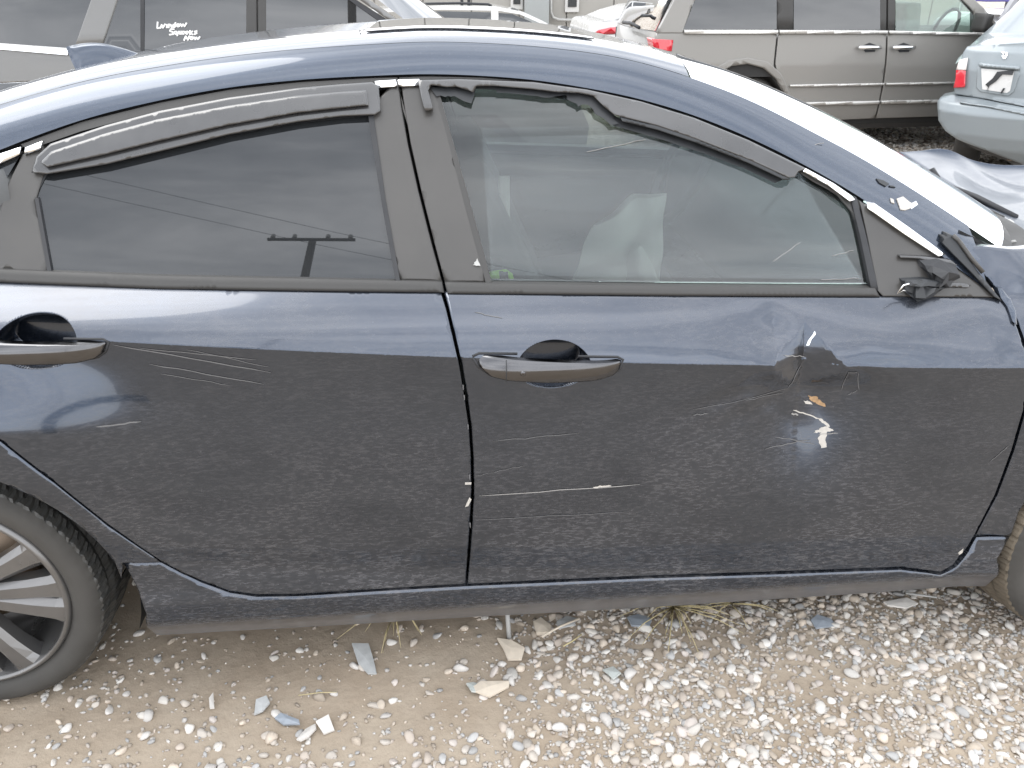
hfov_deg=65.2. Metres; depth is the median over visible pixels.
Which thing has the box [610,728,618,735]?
stone
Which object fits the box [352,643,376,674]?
plastic shard
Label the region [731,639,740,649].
stone
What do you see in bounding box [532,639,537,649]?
stone
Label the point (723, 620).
stone
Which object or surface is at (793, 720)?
stone
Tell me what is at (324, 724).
stone flake
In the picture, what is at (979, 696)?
stone
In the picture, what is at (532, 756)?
stone
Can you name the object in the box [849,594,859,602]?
stone
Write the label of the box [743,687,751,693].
stone
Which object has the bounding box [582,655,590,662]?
stone
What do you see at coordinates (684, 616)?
stone
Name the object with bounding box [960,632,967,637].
stone
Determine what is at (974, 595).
stone
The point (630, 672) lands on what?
stone
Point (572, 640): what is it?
straw stem
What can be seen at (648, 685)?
stone
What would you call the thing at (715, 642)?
stone
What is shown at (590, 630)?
stone
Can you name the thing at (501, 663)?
stone
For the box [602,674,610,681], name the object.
stone
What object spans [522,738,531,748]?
stone
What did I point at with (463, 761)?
stone
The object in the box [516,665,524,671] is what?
stone
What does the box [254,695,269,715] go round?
plastic shard
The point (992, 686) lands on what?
stone
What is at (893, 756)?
stone
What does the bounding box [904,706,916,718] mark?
stone
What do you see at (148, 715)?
stone
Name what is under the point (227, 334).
rear door
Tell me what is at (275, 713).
stone
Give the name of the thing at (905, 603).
plastic shard
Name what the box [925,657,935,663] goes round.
stone
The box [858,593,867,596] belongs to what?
stone
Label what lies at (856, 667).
stone
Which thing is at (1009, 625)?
stone
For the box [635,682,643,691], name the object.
stone
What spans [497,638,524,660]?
stone flake
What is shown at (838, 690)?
stone
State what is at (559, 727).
stone
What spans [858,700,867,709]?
stone
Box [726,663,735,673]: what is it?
stone
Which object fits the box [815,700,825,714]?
stone
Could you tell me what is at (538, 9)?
meter cabinet
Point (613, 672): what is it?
plastic shard
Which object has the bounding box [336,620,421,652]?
grass tuft
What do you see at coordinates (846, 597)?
stone
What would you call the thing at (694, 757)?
stone
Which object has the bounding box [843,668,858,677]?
stone
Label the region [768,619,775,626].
stone
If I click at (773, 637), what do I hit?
stone
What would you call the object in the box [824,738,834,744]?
stone
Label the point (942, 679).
stone
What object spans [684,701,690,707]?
stone
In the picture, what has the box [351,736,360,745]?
stone
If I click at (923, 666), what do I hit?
stone
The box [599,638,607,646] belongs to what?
stone
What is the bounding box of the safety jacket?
[483,248,527,278]
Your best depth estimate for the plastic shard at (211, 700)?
1.85 m
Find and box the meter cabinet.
[524,0,548,23]
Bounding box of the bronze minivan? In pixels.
[615,0,995,127]
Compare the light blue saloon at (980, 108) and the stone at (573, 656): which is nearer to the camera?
the stone at (573, 656)
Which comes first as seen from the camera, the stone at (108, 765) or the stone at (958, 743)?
the stone at (108, 765)
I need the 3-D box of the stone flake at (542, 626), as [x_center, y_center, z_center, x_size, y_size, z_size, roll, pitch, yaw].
[0.080,0.632,2.084,0.046,0.020,0.052,-2,27,-4]
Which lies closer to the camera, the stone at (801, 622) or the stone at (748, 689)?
the stone at (748, 689)
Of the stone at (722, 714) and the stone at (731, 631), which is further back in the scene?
the stone at (731, 631)
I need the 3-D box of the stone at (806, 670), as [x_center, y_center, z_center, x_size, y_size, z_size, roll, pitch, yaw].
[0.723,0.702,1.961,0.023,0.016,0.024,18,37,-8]
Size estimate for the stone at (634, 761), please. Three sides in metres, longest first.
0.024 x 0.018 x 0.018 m
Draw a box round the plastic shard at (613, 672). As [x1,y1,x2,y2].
[602,666,620,679]
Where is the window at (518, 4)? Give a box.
[510,0,522,9]
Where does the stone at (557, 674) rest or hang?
on the ground
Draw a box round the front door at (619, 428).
[398,76,1023,583]
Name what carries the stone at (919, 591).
on the ground
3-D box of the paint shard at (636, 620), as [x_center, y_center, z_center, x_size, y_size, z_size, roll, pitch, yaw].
[0.335,0.618,2.092,0.062,0.009,0.048,-2,27,-4]
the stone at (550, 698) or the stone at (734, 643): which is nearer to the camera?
the stone at (550, 698)
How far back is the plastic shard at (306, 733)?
1.79 m
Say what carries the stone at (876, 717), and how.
on the ground
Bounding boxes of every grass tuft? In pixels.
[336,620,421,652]
[624,605,743,656]
[700,602,778,625]
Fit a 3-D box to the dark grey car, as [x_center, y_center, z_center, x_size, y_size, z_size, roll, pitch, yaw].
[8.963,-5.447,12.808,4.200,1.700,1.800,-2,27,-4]
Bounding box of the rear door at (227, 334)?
[0,77,470,593]
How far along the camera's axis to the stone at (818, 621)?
2.08 m
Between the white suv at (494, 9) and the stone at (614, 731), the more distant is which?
the white suv at (494, 9)
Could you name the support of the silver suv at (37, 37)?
on the ground
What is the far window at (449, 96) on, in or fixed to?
in the blue saloon at (280, 348)
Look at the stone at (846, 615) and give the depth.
2.11 m
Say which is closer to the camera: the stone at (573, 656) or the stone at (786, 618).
the stone at (573, 656)
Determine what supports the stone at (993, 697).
on the ground
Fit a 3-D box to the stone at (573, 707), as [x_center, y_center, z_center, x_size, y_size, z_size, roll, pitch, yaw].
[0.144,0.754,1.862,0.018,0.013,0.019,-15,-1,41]
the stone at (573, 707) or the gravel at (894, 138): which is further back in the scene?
the gravel at (894, 138)
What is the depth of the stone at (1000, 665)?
1.96 m
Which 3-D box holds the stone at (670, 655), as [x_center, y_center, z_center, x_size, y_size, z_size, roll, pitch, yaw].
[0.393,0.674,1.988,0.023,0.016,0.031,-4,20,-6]
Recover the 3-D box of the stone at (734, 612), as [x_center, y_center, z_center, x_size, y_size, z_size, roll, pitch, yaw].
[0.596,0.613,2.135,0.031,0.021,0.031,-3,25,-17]
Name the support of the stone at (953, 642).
on the ground
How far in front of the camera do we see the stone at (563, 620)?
2.08 m
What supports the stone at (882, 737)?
on the ground
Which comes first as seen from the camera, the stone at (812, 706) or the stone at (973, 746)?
the stone at (973, 746)
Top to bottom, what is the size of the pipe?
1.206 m
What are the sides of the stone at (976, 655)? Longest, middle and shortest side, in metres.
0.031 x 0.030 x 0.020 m
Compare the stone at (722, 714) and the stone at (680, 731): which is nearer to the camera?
the stone at (680, 731)
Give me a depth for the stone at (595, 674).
1.94 m
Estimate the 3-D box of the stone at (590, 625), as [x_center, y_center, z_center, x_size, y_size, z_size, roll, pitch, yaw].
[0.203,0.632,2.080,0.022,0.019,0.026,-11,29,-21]
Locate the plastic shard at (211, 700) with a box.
[209,693,213,708]
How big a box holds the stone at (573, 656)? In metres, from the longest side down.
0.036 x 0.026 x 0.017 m
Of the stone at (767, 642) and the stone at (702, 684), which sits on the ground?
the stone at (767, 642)
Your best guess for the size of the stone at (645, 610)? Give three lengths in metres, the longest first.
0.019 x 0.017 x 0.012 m
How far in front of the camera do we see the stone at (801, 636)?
2.05 m
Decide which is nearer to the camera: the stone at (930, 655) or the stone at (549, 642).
the stone at (930, 655)
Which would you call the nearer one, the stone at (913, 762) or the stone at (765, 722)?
the stone at (913, 762)
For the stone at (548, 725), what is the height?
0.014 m
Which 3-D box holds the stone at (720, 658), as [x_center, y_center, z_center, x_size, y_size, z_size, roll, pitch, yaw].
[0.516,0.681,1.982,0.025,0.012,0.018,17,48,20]
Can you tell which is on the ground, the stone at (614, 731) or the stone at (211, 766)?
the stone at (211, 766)
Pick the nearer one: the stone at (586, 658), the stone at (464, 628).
the stone at (586, 658)
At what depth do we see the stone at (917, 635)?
2.05 m
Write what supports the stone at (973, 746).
on the ground
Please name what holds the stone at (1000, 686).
on the ground
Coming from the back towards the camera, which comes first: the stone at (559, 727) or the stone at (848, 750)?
the stone at (559, 727)
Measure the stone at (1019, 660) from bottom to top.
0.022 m
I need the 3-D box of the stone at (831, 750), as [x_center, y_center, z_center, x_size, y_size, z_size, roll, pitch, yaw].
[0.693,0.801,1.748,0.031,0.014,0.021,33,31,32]
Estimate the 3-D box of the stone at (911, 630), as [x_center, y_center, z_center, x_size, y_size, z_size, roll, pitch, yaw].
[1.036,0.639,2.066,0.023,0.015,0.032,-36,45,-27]
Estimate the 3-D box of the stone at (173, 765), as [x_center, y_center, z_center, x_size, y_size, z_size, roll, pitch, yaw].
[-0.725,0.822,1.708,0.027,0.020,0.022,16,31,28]
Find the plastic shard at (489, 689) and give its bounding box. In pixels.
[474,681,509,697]
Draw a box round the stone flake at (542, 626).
[533,617,550,635]
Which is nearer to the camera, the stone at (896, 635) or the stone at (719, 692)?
the stone at (719, 692)
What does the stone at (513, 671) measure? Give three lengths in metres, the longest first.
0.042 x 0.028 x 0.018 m
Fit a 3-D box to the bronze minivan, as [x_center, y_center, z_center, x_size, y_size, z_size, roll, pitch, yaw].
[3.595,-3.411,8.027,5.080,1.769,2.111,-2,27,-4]
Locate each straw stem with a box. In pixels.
[298,692,336,695]
[563,634,581,646]
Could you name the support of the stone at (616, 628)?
on the ground
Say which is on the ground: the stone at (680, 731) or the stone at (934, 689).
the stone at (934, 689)
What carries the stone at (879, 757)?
on the ground
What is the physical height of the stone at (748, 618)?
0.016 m
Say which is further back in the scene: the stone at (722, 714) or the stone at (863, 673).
the stone at (863, 673)
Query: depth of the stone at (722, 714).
1.83 m
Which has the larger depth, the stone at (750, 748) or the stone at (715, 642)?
the stone at (715, 642)
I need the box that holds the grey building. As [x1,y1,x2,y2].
[358,0,967,26]
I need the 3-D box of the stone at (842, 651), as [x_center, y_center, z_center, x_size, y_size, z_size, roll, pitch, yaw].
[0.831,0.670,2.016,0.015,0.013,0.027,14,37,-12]
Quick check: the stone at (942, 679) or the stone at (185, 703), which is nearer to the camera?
the stone at (185, 703)
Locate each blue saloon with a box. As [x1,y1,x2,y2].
[0,18,1023,699]
[937,0,1023,164]
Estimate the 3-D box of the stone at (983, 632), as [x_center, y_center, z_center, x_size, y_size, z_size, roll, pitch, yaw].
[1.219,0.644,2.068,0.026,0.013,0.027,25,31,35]
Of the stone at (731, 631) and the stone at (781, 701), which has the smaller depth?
the stone at (781, 701)
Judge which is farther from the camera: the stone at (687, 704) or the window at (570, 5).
the window at (570, 5)
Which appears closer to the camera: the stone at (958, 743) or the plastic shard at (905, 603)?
the stone at (958, 743)
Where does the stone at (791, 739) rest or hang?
on the gravel at (905, 720)
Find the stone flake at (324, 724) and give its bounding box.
[316,714,333,734]
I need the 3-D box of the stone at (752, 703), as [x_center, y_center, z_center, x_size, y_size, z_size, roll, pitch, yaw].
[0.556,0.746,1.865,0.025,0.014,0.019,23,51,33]
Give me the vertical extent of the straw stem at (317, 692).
0.004 m
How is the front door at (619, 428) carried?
in the blue saloon at (280, 348)
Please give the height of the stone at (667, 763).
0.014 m
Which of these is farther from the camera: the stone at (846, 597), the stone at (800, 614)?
the stone at (846, 597)
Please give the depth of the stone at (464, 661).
1.98 m
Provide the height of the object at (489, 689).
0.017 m
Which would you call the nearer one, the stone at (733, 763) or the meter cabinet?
the stone at (733, 763)
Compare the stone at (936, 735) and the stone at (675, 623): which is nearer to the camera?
the stone at (936, 735)
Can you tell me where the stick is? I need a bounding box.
[541,618,579,637]
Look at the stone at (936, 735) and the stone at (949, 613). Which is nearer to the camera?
the stone at (936, 735)
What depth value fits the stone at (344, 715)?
1.83 m
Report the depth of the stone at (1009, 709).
1.84 m
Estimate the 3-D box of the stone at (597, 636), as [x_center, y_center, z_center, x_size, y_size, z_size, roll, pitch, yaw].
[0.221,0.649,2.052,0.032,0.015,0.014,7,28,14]
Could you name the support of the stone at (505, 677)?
on the ground
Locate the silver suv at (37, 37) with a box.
[0,0,588,144]
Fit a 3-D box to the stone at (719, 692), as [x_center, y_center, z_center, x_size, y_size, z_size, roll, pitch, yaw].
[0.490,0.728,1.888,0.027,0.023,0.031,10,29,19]
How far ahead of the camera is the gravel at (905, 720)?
1.88 m
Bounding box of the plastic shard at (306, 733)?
[297,724,315,741]
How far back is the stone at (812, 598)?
2.17 m
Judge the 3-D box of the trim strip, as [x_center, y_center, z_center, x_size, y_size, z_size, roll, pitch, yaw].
[1.101,0.569,2.154,0.078,0.006,0.005,6,28,11]
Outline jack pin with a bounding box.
[505,615,510,638]
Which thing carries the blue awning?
on the ground
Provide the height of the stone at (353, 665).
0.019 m
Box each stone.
[102,763,111,767]
[140,731,150,740]
[144,709,153,721]
[168,762,178,767]
[181,699,189,706]
[184,723,194,734]
[204,764,216,767]
[258,752,268,757]
[265,731,277,744]
[271,709,280,717]
[313,691,325,701]
[339,712,347,720]
[349,662,358,669]
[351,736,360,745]
[410,638,417,646]
[452,663,468,671]
[459,658,467,665]
[460,625,468,630]
[460,758,466,764]
[497,661,506,666]
[502,673,514,680]
[507,667,517,678]
[508,676,514,685]
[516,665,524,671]
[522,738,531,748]
[528,750,537,761]
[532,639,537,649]
[545,640,553,645]
[546,720,551,729]
[547,694,553,701]
[551,722,567,731]
[553,670,562,678]
[554,665,561,670]
[557,616,575,628]
[567,653,578,661]
[568,736,577,741]
[570,704,577,710]
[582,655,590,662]
[585,623,594,628]
[585,628,596,634]
[592,634,603,639]
[592,671,599,680]
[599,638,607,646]
[599,712,612,727]
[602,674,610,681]
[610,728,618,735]
[611,624,619,632]
[612,754,620,763]
[620,645,625,652]
[622,633,627,638]
[623,667,636,679]
[629,757,639,765]
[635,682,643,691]
[637,623,651,632]
[642,608,648,613]
[642,648,653,656]
[645,678,652,691]
[650,662,663,671]
[652,746,662,755]
[662,649,669,659]
[663,760,671,767]
[666,650,674,659]
[670,753,684,766]
[672,618,679,628]
[675,725,686,737]
[676,612,686,621]
[679,692,686,702]
[681,679,688,684]
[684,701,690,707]
[685,717,697,727]
[687,723,700,734]
[688,751,700,765]
[697,680,708,688]
[700,649,709,658]
[708,760,714,766]
[712,638,719,646]
[714,687,725,699]
[716,655,724,662]
[719,617,727,622]
[719,711,726,718]
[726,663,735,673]
[726,758,739,767]
[727,627,738,634]
[729,608,741,618]
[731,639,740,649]
[733,703,740,708]
[742,616,752,621]
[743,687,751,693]
[746,700,754,707]
[746,744,758,758]
[761,638,770,646]
[761,719,769,726]
[761,730,773,743]
[765,656,772,662]
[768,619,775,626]
[769,633,776,644]
[777,610,785,615]
[777,699,785,704]
[782,616,789,621]
[785,650,796,659]
[788,736,795,743]
[790,717,797,724]
[796,610,807,618]
[797,619,805,626]
[798,633,805,640]
[802,665,811,674]
[806,596,816,600]
[810,703,815,711]
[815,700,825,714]
[818,603,824,607]
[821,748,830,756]
[822,744,835,755]
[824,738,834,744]
[835,688,841,693]
[839,645,844,654]
[839,704,848,713]
[841,594,851,601]
[843,611,849,618]
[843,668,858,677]
[843,747,852,754]
[848,648,859,655]
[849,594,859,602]
[850,664,860,673]
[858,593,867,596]
[858,604,864,611]
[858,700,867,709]
[861,670,868,677]
[870,653,876,658]
[871,712,881,721]
[871,752,883,762]
[877,732,887,743]
[886,751,898,760]
[891,699,900,704]
[893,632,902,639]
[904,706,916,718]
[906,664,918,671]
[907,626,917,633]
[909,756,917,767]
[913,632,920,637]
[915,590,923,597]
[915,705,924,713]
[917,663,928,670]
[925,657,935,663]
[926,588,936,591]
[926,652,935,659]
[926,704,934,713]
[927,731,942,739]
[929,686,940,693]
[935,675,946,683]
[937,657,946,663]
[938,614,948,621]
[942,609,952,617]
[944,642,953,649]
[946,588,960,594]
[947,639,955,650]
[951,740,963,746]
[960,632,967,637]
[965,742,981,750]
[969,650,982,660]
[970,592,980,598]
[970,606,977,613]
[973,728,986,738]
[973,749,981,754]
[976,693,984,699]
[978,629,988,636]
[988,681,997,692]
[989,692,999,703]
[993,637,1002,644]
[994,682,1007,689]
[995,662,1006,669]
[1004,621,1014,630]
[1005,706,1015,711]
[1015,656,1023,663]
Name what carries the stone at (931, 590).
on the gravel at (905, 720)
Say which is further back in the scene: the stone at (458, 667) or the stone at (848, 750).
the stone at (458, 667)
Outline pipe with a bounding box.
[550,0,571,21]
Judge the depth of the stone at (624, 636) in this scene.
2.04 m
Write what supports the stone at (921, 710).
on the gravel at (905, 720)
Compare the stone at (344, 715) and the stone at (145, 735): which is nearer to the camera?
the stone at (145, 735)
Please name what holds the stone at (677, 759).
on the ground
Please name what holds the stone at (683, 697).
on the ground
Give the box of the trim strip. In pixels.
[905,592,936,597]
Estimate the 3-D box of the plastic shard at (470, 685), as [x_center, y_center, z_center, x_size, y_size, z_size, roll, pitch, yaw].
[-0.091,0.723,1.906,0.036,0.016,0.036,-2,27,-4]
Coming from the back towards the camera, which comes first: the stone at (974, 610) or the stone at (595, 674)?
the stone at (974, 610)
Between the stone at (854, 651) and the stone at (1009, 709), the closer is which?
the stone at (1009, 709)
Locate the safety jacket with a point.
(499, 267)
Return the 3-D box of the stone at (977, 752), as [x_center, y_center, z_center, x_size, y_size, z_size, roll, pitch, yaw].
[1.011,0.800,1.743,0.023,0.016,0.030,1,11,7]
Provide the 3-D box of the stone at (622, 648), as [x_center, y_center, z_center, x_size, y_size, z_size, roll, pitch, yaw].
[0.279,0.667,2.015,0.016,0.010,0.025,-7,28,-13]
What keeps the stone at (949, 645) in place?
on the ground
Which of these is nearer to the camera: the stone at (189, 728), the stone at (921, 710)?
the stone at (189, 728)
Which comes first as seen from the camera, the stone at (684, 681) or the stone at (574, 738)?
the stone at (574, 738)
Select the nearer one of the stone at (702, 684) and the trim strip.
the stone at (702, 684)
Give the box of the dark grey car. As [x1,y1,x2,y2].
[932,0,1018,25]
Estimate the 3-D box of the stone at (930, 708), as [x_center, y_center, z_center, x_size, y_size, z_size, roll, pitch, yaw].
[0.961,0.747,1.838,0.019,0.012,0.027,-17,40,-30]
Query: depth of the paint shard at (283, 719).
1.82 m
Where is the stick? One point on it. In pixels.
(558, 627)
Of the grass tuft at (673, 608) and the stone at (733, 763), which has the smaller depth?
the stone at (733, 763)
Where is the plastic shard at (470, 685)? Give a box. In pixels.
[466,682,476,692]
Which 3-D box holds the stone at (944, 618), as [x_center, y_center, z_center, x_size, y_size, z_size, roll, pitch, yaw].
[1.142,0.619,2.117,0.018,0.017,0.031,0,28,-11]
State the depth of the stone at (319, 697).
1.88 m
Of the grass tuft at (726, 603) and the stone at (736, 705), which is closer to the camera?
the stone at (736, 705)
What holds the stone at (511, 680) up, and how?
on the ground
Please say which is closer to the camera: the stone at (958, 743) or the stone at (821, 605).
the stone at (958, 743)
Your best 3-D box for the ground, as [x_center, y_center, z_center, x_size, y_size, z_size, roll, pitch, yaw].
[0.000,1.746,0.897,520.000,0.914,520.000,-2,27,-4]
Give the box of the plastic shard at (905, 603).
[884,598,917,608]
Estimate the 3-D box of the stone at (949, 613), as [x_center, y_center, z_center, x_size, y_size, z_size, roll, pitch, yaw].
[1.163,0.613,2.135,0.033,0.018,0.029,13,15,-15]
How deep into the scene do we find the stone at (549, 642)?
2.03 m
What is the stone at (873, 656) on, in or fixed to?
on the gravel at (905, 720)
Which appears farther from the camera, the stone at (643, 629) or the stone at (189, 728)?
the stone at (643, 629)
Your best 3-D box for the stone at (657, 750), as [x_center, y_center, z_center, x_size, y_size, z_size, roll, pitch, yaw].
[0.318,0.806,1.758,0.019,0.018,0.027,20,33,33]
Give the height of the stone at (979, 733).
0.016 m
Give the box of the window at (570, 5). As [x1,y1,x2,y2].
[565,0,578,11]
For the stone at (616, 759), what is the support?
on the gravel at (905, 720)
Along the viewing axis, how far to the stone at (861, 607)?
2.14 m
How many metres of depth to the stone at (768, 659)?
1.98 m
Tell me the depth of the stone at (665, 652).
1.99 m
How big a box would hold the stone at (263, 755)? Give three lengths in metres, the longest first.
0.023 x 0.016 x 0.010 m
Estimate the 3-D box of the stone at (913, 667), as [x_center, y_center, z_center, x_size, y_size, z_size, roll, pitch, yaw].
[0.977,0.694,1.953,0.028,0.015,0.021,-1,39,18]
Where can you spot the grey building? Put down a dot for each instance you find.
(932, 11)
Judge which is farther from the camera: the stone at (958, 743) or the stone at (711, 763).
the stone at (958, 743)
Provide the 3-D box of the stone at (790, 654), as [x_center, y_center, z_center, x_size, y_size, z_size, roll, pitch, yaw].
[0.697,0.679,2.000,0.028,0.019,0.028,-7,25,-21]
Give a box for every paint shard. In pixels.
[275,713,299,725]
[627,614,651,626]
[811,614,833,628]
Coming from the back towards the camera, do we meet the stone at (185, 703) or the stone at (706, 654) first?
the stone at (706, 654)
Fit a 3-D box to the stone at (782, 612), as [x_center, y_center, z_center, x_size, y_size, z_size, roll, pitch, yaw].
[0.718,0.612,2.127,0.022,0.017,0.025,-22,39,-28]
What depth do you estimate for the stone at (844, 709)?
1.84 m
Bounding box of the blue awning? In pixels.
[959,0,1008,10]
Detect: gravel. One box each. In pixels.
[0,587,1023,767]
[681,126,1002,164]
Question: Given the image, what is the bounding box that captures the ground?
[0,1,1023,767]
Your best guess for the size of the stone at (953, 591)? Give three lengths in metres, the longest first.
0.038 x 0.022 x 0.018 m
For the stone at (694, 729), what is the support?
on the ground
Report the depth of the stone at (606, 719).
1.82 m
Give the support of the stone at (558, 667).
on the ground
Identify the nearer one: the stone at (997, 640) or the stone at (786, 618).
the stone at (997, 640)
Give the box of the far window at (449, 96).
[449,96,693,155]
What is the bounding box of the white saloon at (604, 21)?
[570,1,693,36]
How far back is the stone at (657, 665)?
1.95 m
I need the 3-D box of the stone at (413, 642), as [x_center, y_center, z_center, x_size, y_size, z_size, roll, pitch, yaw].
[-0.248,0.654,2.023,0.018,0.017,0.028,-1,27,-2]
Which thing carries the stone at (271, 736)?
on the ground
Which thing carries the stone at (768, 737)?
on the ground
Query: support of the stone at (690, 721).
on the ground
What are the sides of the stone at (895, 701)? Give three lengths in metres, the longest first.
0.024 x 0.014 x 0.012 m
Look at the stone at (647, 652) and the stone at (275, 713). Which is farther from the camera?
the stone at (647, 652)
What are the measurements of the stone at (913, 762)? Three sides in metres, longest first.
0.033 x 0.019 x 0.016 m
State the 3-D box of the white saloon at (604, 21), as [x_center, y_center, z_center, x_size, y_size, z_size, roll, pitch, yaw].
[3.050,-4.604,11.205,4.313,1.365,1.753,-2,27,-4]
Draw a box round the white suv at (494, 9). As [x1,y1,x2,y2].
[368,0,546,23]
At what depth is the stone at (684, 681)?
1.91 m
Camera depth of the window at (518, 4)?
19.98 m

